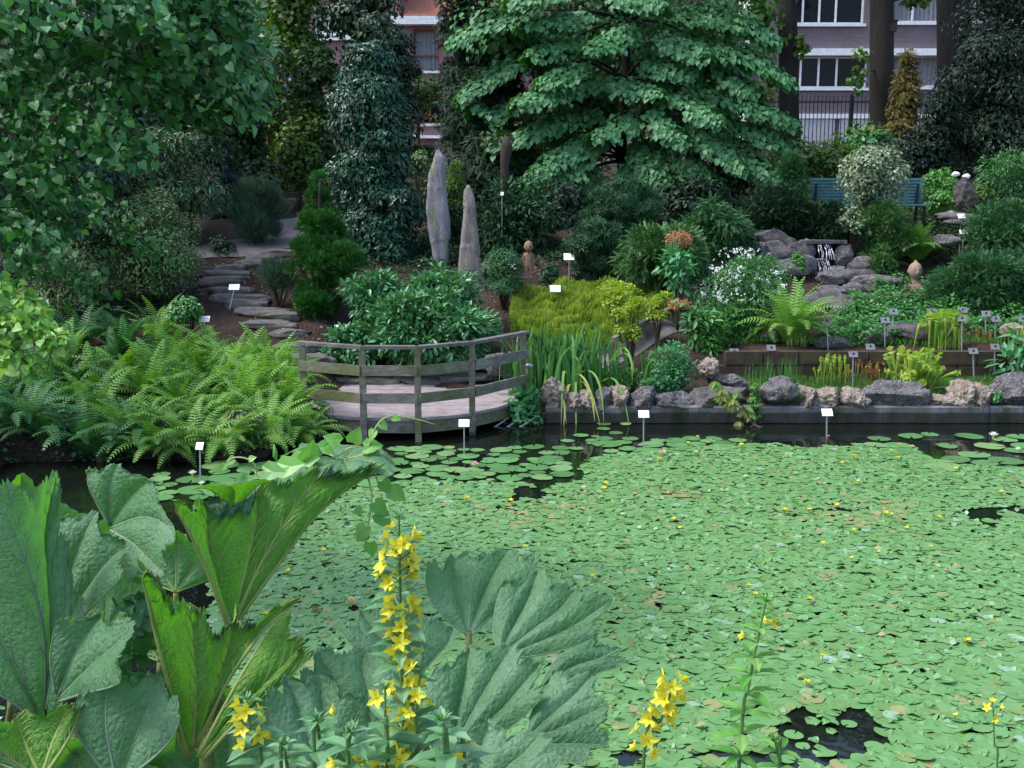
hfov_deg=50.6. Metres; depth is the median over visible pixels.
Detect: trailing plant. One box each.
[747,382,763,423]
[792,381,801,405]
[990,389,1003,406]
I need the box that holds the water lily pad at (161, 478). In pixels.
[150,476,170,480]
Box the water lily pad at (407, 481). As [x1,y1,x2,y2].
[395,480,411,484]
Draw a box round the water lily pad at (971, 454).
[957,451,990,457]
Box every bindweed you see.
[112,581,164,684]
[221,414,434,557]
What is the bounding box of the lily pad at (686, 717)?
[676,713,695,721]
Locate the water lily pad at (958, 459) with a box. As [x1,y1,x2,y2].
[941,456,970,462]
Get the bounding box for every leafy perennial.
[580,360,622,388]
[613,366,647,395]
[683,311,730,356]
[701,293,765,342]
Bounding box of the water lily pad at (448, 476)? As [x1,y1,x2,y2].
[440,475,455,478]
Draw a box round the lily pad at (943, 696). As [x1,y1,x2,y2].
[932,693,947,700]
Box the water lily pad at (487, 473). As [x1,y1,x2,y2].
[480,471,495,475]
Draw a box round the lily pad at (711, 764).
[705,759,721,767]
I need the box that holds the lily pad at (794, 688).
[782,682,801,691]
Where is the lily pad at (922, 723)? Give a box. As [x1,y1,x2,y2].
[917,721,933,731]
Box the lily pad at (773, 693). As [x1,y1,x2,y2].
[764,689,780,696]
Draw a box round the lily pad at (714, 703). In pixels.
[703,699,723,707]
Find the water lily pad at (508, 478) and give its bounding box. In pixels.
[496,474,522,480]
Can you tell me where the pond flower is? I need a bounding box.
[989,697,996,705]
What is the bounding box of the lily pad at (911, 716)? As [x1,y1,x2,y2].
[898,712,915,719]
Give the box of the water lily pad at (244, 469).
[236,467,258,472]
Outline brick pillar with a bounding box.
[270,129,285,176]
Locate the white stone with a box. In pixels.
[951,171,959,176]
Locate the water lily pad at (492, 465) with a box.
[487,462,507,467]
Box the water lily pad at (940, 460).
[927,459,955,463]
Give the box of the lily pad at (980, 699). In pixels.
[972,697,991,705]
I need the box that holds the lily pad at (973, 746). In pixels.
[970,742,982,751]
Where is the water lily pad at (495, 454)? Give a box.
[488,453,500,455]
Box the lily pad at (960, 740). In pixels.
[956,738,967,746]
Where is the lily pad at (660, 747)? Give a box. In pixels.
[657,745,676,754]
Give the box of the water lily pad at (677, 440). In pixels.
[664,438,686,442]
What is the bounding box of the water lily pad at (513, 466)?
[507,465,520,467]
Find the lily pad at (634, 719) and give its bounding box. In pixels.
[624,717,639,722]
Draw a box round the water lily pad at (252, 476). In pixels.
[249,475,259,478]
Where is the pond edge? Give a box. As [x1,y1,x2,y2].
[545,404,1023,422]
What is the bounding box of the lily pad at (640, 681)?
[628,679,643,688]
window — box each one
[277,73,300,91]
[314,5,340,34]
[413,30,438,72]
[420,96,443,125]
[797,0,865,26]
[798,56,868,90]
[894,0,935,24]
[894,56,936,89]
[973,0,1022,23]
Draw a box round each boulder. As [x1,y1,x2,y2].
[481,261,493,277]
[484,351,512,375]
[537,376,567,410]
[566,392,579,410]
[577,388,596,413]
[594,386,612,414]
[610,385,629,409]
[626,385,657,409]
[655,390,693,407]
[689,385,745,408]
[696,357,718,378]
[706,374,749,386]
[753,229,796,246]
[756,242,767,262]
[757,330,779,341]
[757,375,798,403]
[762,254,792,266]
[766,240,790,260]
[766,258,811,277]
[788,238,815,256]
[796,384,816,411]
[801,289,850,306]
[803,254,817,272]
[811,336,853,348]
[812,386,840,408]
[814,285,846,293]
[815,270,844,285]
[819,299,864,308]
[829,266,845,270]
[829,306,849,318]
[833,244,853,268]
[839,386,872,408]
[840,268,876,286]
[842,282,862,293]
[845,293,908,302]
[847,261,871,269]
[850,274,902,292]
[851,233,864,254]
[852,256,872,262]
[854,329,892,343]
[861,379,932,405]
[883,322,949,343]
[929,394,961,406]
[932,234,961,246]
[934,212,975,221]
[942,219,976,225]
[945,378,975,411]
[973,382,996,412]
[988,371,1023,404]
[999,323,1023,336]
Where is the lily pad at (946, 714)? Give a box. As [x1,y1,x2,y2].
[939,712,959,720]
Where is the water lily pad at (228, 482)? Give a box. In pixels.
[210,480,234,484]
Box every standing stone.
[426,150,450,265]
[457,185,485,290]
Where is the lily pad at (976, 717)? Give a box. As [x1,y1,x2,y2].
[968,712,989,723]
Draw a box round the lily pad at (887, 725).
[882,720,899,727]
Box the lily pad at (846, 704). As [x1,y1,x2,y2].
[830,699,850,707]
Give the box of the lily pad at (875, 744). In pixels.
[864,741,885,749]
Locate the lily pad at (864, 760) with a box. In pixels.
[858,756,872,766]
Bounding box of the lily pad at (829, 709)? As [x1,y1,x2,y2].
[824,706,840,715]
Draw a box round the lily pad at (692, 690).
[682,685,698,693]
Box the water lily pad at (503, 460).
[493,457,518,462]
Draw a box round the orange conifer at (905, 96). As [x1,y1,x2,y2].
[882,48,927,180]
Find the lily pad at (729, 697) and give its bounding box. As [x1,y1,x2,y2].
[717,691,736,699]
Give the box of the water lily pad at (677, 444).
[666,443,688,446]
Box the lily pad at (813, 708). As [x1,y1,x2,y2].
[806,705,825,712]
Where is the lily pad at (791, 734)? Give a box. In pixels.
[784,730,803,738]
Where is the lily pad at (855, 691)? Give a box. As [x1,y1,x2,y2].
[848,687,867,692]
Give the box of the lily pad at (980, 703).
[976,702,987,711]
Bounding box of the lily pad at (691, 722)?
[689,719,706,730]
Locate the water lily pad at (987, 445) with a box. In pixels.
[974,442,1005,448]
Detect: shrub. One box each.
[2,221,110,326]
[75,184,211,309]
[121,122,236,239]
[166,295,204,340]
[209,234,237,257]
[226,159,289,213]
[272,132,322,211]
[328,350,353,376]
[408,149,430,225]
[416,175,464,220]
[446,159,469,222]
[527,178,589,229]
[649,173,740,225]
[689,247,792,338]
[711,137,761,211]
[733,181,814,239]
[734,234,765,281]
[785,198,858,249]
[791,252,806,281]
[832,143,912,247]
[835,203,873,255]
[842,128,901,154]
[865,243,899,276]
[875,131,953,210]
[921,167,958,225]
[973,183,997,233]
[974,145,1023,211]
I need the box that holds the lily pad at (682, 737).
[676,734,690,744]
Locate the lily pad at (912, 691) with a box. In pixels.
[902,689,919,694]
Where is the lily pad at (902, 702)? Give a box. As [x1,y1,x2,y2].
[893,696,913,705]
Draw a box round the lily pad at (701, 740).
[695,738,713,748]
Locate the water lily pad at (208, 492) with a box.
[203,489,216,495]
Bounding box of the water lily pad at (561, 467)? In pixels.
[549,465,572,470]
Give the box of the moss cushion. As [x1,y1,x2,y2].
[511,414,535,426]
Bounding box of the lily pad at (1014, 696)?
[1005,690,1023,698]
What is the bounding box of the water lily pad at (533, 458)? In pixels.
[527,457,537,460]
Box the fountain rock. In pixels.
[953,177,979,212]
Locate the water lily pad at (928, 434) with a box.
[921,432,938,435]
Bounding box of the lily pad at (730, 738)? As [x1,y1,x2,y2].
[722,736,734,740]
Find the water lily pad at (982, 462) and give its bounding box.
[971,460,998,465]
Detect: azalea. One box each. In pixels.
[477,247,527,309]
[538,263,560,287]
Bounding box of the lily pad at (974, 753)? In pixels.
[965,747,987,756]
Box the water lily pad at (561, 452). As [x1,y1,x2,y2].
[554,450,569,454]
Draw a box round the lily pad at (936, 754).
[924,748,944,758]
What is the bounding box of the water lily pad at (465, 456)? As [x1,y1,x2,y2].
[457,453,479,458]
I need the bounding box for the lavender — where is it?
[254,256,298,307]
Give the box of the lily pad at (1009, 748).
[1006,743,1019,753]
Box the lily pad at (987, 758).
[983,755,1001,762]
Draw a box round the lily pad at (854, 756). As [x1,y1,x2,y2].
[850,753,863,761]
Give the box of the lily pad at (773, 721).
[759,716,780,725]
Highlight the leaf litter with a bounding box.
[211,253,706,360]
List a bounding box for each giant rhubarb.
[0,463,174,767]
[0,473,353,767]
[136,443,395,767]
[265,548,630,767]
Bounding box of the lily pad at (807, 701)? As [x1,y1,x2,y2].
[796,695,813,704]
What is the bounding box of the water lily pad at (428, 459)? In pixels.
[420,458,435,461]
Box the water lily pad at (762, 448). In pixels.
[734,444,763,450]
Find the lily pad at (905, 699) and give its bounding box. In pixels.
[899,695,919,703]
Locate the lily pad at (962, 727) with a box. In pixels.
[949,721,971,731]
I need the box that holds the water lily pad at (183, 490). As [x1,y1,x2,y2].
[177,485,203,493]
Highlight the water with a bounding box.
[0,414,1023,767]
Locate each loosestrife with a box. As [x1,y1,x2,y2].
[226,690,291,767]
[260,735,308,767]
[274,704,342,767]
[317,719,398,767]
[359,679,430,767]
[363,507,437,767]
[389,644,453,767]
[402,705,490,767]
[438,738,493,767]
[626,668,691,767]
[705,592,782,767]
[757,732,802,767]
[982,702,1004,767]
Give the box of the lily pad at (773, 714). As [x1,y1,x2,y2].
[765,710,778,717]
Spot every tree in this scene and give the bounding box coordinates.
[0,0,223,289]
[0,0,285,386]
[54,0,272,210]
[222,39,321,167]
[250,0,329,150]
[253,0,329,190]
[283,32,341,177]
[312,0,426,174]
[319,39,430,265]
[402,68,447,180]
[431,0,535,213]
[442,0,802,207]
[479,121,514,206]
[507,0,755,189]
[549,66,750,185]
[738,0,812,159]
[829,0,931,150]
[913,0,1023,205]
[936,0,979,179]
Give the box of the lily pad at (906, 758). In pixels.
[895,752,916,761]
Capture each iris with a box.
[494,318,657,398]
[499,326,569,395]
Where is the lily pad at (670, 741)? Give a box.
[666,738,688,747]
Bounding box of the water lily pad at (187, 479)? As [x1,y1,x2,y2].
[175,475,208,482]
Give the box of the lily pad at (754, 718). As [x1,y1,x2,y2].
[751,716,768,720]
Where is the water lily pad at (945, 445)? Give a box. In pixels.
[936,443,957,447]
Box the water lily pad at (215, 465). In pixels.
[201,460,238,468]
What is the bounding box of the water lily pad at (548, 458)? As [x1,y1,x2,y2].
[538,455,563,461]
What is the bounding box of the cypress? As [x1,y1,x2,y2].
[281,169,370,322]
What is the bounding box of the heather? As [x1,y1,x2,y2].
[508,274,673,348]
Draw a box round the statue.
[522,241,534,278]
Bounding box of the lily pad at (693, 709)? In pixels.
[688,706,699,713]
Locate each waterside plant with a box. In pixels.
[216,406,275,452]
[299,399,333,442]
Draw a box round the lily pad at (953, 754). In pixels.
[943,751,962,758]
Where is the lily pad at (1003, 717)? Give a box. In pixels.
[997,715,1017,723]
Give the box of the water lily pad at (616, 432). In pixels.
[609,431,622,433]
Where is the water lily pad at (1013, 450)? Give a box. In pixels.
[1003,448,1023,452]
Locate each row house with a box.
[1,0,401,168]
[391,0,532,169]
[534,0,752,170]
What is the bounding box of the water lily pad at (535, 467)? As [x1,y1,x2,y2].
[525,464,548,469]
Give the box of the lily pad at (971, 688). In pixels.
[963,684,983,692]
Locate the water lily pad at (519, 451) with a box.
[513,450,526,452]
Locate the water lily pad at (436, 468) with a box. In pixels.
[424,465,450,471]
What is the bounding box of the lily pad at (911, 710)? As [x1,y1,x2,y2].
[907,707,923,716]
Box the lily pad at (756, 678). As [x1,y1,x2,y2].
[751,675,759,681]
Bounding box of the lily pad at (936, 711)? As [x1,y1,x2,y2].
[927,708,948,714]
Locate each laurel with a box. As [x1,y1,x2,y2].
[411,233,430,252]
[421,201,481,246]
[459,173,572,255]
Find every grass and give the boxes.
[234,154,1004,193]
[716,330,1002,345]
[740,373,999,394]
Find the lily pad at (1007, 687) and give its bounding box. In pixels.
[997,685,1016,692]
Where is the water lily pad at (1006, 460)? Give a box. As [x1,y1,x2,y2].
[988,456,1023,464]
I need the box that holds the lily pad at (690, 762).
[681,758,700,767]
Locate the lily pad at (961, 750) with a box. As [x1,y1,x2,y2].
[951,742,968,752]
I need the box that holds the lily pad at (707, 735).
[697,731,714,740]
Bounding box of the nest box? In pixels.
[890,20,898,31]
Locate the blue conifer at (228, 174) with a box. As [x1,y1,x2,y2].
[199,132,241,219]
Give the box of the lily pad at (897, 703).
[883,701,902,705]
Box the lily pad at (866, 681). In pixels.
[851,677,870,684]
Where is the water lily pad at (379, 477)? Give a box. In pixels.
[369,476,386,479]
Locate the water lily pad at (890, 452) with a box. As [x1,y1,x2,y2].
[881,450,902,454]
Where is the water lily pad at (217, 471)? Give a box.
[208,469,229,473]
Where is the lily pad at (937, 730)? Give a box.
[929,724,950,733]
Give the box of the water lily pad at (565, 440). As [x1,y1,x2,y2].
[561,439,573,441]
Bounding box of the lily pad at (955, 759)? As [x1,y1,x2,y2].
[939,756,960,764]
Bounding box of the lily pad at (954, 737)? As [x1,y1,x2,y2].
[950,735,970,743]
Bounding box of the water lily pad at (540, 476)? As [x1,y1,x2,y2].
[531,474,552,479]
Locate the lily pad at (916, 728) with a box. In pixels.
[903,725,923,734]
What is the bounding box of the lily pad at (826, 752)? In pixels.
[812,744,836,756]
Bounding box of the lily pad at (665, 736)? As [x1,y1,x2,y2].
[654,732,672,740]
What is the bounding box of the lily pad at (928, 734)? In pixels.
[923,729,939,737]
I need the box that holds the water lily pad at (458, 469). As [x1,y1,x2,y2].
[444,467,469,472]
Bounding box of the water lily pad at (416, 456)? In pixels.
[405,453,428,458]
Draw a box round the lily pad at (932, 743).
[922,739,944,749]
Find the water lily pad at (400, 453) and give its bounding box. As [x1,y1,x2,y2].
[395,452,407,454]
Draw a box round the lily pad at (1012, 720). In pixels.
[999,718,1016,727]
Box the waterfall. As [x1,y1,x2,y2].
[800,239,846,269]
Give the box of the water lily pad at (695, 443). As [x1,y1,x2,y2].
[688,442,705,444]
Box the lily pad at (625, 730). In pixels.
[623,725,642,733]
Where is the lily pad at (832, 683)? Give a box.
[826,679,842,687]
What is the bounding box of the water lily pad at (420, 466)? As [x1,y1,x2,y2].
[412,464,429,467]
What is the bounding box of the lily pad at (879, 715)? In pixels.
[874,712,894,721]
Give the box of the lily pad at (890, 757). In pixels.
[873,749,894,759]
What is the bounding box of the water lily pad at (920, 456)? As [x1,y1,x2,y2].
[909,454,932,459]
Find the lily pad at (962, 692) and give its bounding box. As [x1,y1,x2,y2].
[955,689,970,694]
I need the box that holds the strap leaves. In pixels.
[561,347,634,424]
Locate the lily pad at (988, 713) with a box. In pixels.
[982,709,1002,717]
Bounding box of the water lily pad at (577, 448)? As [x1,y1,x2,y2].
[570,447,582,449]
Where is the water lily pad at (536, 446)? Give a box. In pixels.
[523,444,544,448]
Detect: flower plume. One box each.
[664,229,692,248]
[665,298,691,340]
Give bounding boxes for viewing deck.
[297,331,528,441]
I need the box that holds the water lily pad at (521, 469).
[514,468,527,471]
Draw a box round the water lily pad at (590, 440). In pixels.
[585,439,597,441]
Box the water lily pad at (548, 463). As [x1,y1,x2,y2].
[541,461,554,464]
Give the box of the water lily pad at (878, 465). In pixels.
[868,464,891,469]
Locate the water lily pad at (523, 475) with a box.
[517,473,531,476]
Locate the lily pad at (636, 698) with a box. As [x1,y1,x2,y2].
[622,695,638,703]
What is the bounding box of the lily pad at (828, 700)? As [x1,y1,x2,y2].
[826,698,842,703]
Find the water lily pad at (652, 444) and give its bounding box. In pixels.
[638,441,664,446]
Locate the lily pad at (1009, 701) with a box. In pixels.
[1005,697,1023,706]
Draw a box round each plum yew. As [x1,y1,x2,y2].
[607,218,713,305]
[663,191,755,287]
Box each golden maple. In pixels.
[596,279,630,327]
[610,282,649,371]
[644,290,674,347]
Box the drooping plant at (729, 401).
[709,381,762,427]
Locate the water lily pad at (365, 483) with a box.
[357,479,382,486]
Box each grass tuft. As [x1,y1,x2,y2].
[640,342,663,385]
[735,358,797,390]
[778,357,803,382]
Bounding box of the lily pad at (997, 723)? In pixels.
[986,719,1006,724]
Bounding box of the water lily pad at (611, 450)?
[604,449,618,452]
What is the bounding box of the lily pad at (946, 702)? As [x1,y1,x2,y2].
[934,700,954,706]
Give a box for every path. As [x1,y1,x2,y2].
[183,218,305,258]
[580,309,703,373]
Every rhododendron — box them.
[317,319,379,376]
[336,267,409,326]
[350,283,503,365]
[404,260,486,317]
[559,214,627,282]
[573,174,668,245]
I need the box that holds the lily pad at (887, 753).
[876,752,896,761]
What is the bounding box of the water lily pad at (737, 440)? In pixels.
[728,438,745,441]
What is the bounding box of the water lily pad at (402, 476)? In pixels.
[393,473,411,477]
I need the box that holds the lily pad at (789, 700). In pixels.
[778,695,798,701]
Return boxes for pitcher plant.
[787,336,808,346]
[812,353,849,385]
[843,359,893,384]
[882,345,960,389]
[913,308,968,349]
[950,326,1005,345]
[1002,322,1023,345]
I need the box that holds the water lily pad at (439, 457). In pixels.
[427,455,446,459]
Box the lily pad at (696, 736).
[687,730,705,738]
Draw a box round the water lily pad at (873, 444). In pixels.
[863,442,887,446]
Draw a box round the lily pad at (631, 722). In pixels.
[629,720,642,725]
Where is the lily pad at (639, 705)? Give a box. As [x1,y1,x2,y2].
[636,703,646,713]
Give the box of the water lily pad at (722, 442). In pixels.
[713,440,736,444]
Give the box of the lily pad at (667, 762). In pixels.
[655,756,676,764]
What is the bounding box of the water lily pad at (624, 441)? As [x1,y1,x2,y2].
[617,440,631,443]
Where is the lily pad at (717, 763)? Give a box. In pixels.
[714,757,731,767]
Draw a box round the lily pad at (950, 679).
[936,678,953,684]
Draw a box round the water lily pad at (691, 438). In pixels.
[682,436,699,439]
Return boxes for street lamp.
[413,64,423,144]
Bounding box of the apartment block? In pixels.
[748,0,1022,166]
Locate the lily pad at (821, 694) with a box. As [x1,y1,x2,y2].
[812,689,831,697]
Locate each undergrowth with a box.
[0,384,322,462]
[344,238,751,295]
[742,214,1023,283]
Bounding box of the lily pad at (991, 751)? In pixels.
[977,746,999,755]
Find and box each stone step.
[196,270,251,277]
[196,275,249,287]
[207,286,256,294]
[208,293,272,302]
[213,264,247,269]
[224,298,268,308]
[234,259,264,267]
[234,306,289,316]
[242,319,298,329]
[245,254,275,261]
[260,249,295,257]
[261,311,300,320]
[268,328,310,338]
[271,342,320,352]
[291,353,336,362]
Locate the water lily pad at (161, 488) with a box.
[155,486,165,489]
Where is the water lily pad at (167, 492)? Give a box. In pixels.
[158,490,178,494]
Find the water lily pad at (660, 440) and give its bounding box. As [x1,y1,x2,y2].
[650,438,665,441]
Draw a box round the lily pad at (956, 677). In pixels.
[952,674,970,682]
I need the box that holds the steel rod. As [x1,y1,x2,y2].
[494,416,509,426]
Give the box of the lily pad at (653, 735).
[651,731,661,738]
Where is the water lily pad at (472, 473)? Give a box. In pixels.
[460,471,480,475]
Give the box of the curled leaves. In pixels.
[0,466,1023,761]
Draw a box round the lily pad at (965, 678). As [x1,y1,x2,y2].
[960,676,976,684]
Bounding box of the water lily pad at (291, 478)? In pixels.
[274,474,297,481]
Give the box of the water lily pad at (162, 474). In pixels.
[153,472,169,475]
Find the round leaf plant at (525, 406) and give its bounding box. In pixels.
[500,382,545,425]
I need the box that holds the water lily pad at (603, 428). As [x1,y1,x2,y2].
[597,427,609,429]
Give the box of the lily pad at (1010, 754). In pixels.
[1006,750,1023,760]
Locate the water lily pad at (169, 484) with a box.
[159,482,177,486]
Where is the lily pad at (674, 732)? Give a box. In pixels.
[662,726,676,736]
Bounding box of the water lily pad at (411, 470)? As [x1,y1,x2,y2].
[400,468,424,473]
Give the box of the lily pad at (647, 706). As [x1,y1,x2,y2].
[637,703,655,711]
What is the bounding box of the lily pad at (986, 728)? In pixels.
[972,725,992,731]
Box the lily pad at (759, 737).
[754,732,770,739]
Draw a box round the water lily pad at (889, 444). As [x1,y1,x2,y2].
[884,442,909,448]
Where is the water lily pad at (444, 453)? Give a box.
[436,451,454,455]
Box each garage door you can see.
[799,119,834,151]
[838,119,869,148]
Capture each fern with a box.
[0,349,67,400]
[0,367,45,406]
[0,376,88,431]
[0,382,68,425]
[0,389,87,446]
[1,346,53,380]
[11,380,100,425]
[23,317,105,374]
[24,364,106,424]
[29,345,122,389]
[32,389,121,453]
[35,367,138,426]
[45,342,139,402]
[46,416,150,461]
[49,302,116,354]
[69,381,164,435]
[72,316,161,363]
[72,340,163,394]
[73,307,159,341]
[77,397,205,456]
[82,395,186,452]
[94,339,196,405]
[104,408,223,466]
[107,293,190,349]
[110,336,190,387]
[121,363,228,411]
[125,388,209,457]
[128,323,220,367]
[141,396,242,468]
[143,385,226,427]
[148,339,224,391]
[152,352,241,401]
[161,395,274,463]
[164,377,270,438]
[170,320,253,365]
[190,335,279,390]
[195,326,270,368]
[198,356,283,412]
[200,377,297,443]
[209,352,298,402]
[214,383,326,449]
[214,388,315,456]
[229,322,309,369]
[234,343,330,398]
[234,372,335,420]
[237,331,315,381]
[261,392,352,446]
[729,224,767,240]
[734,277,851,345]
[746,311,780,342]
[866,248,916,269]
[901,215,949,263]
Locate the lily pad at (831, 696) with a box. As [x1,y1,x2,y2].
[825,692,839,698]
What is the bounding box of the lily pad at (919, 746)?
[911,743,931,751]
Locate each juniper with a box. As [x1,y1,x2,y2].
[851,197,919,258]
[915,246,1023,318]
[955,195,1023,259]
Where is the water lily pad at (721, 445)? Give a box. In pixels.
[710,444,725,446]
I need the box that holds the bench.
[809,178,931,229]
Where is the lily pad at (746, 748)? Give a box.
[732,741,750,749]
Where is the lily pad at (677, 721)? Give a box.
[661,718,680,725]
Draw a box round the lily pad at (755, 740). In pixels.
[747,737,759,745]
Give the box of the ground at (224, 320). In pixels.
[0,170,1023,465]
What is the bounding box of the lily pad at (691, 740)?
[682,737,701,748]
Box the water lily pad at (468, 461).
[462,460,474,463]
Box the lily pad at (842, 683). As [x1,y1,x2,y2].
[833,679,849,687]
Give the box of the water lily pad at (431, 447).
[421,444,442,449]
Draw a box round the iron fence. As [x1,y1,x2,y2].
[742,92,981,170]
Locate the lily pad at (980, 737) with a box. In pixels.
[976,735,986,740]
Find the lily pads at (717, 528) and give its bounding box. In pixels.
[205,442,1023,767]
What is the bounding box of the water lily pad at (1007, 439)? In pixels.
[993,437,1017,441]
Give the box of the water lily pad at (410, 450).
[404,449,416,451]
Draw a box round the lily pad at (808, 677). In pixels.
[805,675,823,683]
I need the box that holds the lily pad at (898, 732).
[890,729,909,739]
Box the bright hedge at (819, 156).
[762,137,864,193]
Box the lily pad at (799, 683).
[792,680,812,687]
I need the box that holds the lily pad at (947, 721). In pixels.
[943,719,962,727]
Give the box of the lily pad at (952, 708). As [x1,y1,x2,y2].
[937,707,957,713]
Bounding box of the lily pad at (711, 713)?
[699,707,718,715]
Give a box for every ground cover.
[0,235,203,327]
[407,240,742,284]
[735,182,1022,232]
[808,272,1023,344]
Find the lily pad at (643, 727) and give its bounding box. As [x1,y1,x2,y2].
[641,723,660,731]
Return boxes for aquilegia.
[640,372,680,393]
[647,339,700,392]
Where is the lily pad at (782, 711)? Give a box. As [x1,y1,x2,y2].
[766,707,785,716]
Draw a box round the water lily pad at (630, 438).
[622,437,638,439]
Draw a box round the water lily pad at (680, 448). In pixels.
[672,447,687,450]
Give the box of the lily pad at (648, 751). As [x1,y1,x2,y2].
[639,747,656,755]
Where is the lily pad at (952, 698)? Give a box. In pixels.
[947,691,966,700]
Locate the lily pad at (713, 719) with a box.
[708,715,727,724]
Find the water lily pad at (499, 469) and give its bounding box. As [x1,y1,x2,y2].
[489,467,515,472]
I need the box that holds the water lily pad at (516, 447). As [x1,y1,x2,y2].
[508,446,522,448]
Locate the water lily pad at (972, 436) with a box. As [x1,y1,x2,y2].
[954,433,984,438]
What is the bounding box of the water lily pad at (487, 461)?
[480,459,493,462]
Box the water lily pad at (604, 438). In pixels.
[596,436,612,439]
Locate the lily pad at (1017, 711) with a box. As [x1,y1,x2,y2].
[1009,706,1023,714]
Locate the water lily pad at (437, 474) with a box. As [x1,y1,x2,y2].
[426,471,448,476]
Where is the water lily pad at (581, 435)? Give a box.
[573,433,588,436]
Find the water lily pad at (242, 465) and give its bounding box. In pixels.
[236,463,255,467]
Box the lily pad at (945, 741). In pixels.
[936,737,953,746]
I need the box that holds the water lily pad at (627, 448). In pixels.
[619,446,635,449]
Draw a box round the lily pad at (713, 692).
[704,689,722,696]
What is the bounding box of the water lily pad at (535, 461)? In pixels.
[530,460,542,463]
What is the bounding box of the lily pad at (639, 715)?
[637,711,645,718]
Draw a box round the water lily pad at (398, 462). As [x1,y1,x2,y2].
[393,460,408,464]
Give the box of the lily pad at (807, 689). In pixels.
[799,688,818,694]
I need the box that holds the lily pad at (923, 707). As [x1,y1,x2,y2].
[917,704,935,715]
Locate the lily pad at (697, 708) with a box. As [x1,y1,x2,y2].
[695,705,714,712]
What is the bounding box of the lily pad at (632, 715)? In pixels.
[629,712,637,718]
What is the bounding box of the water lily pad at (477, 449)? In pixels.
[470,448,484,451]
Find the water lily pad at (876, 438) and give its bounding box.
[867,436,890,440]
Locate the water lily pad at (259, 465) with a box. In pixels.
[253,461,275,468]
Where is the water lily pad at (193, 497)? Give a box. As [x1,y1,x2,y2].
[189,494,208,499]
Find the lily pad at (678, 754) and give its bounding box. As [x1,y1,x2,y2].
[661,749,682,759]
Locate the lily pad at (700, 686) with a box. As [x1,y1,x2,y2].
[688,682,705,688]
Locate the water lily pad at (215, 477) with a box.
[208,473,240,480]
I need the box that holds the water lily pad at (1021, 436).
[1005,434,1023,438]
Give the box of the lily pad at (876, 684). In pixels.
[871,680,887,689]
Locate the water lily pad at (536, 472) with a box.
[529,470,545,473]
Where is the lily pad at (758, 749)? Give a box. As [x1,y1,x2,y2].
[749,742,769,753]
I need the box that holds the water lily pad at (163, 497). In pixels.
[157,494,173,500]
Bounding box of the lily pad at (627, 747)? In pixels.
[621,746,637,750]
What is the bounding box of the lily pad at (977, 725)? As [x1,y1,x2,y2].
[970,722,984,729]
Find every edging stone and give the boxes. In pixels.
[335,375,349,382]
[340,377,401,384]
[386,362,412,365]
[392,376,439,384]
[426,371,468,376]
[439,372,496,382]
[497,373,518,378]
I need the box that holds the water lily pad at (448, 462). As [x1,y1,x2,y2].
[441,460,457,463]
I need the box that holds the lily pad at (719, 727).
[716,725,737,731]
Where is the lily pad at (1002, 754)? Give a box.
[984,750,1006,758]
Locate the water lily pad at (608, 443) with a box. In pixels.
[592,440,621,446]
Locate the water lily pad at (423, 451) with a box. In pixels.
[415,449,431,452]
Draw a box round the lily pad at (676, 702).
[669,698,685,704]
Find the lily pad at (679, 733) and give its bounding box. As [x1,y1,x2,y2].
[662,729,683,737]
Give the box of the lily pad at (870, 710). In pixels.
[866,704,886,715]
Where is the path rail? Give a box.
[611,288,711,357]
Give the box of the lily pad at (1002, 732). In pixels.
[988,727,1008,737]
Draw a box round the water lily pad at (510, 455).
[499,454,520,458]
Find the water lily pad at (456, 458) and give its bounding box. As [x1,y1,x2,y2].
[449,457,462,459]
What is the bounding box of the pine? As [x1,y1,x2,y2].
[222,174,293,245]
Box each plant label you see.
[195,442,203,481]
[199,316,209,341]
[228,284,239,309]
[459,419,468,453]
[550,285,560,300]
[564,253,574,259]
[638,410,648,445]
[766,345,775,350]
[821,409,832,437]
[822,318,831,349]
[848,351,857,386]
[865,344,874,350]
[880,317,889,347]
[888,309,897,336]
[957,214,965,254]
[957,307,967,312]
[957,316,966,349]
[968,348,978,380]
[981,311,990,331]
[990,344,999,376]
[991,316,1000,340]
[1018,316,1023,337]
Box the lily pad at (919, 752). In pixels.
[905,748,925,756]
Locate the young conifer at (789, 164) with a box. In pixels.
[767,147,815,217]
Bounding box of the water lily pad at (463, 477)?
[455,475,473,479]
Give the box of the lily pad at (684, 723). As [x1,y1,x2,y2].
[679,722,693,726]
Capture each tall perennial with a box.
[651,239,699,332]
[672,292,728,350]
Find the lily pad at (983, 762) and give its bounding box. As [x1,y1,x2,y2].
[974,756,992,766]
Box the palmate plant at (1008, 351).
[982,326,1023,374]
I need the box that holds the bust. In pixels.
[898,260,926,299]
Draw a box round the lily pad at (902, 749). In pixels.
[893,747,908,755]
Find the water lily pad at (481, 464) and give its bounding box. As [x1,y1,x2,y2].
[470,463,487,466]
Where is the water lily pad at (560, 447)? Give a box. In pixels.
[552,446,569,449]
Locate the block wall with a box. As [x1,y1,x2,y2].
[719,350,1004,378]
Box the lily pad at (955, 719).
[948,715,965,721]
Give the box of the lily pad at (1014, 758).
[1003,751,1017,759]
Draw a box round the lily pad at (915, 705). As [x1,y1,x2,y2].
[902,702,920,707]
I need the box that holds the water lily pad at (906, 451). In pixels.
[896,449,922,454]
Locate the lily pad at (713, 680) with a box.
[703,676,719,684]
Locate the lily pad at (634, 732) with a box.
[628,727,644,735]
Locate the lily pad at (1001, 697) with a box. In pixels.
[994,694,1005,699]
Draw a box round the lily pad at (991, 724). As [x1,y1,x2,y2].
[983,721,998,726]
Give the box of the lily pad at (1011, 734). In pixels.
[1009,731,1023,738]
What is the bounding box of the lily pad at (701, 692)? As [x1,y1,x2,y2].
[695,690,713,699]
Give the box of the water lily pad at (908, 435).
[898,433,922,438]
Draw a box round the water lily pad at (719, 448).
[711,447,725,450]

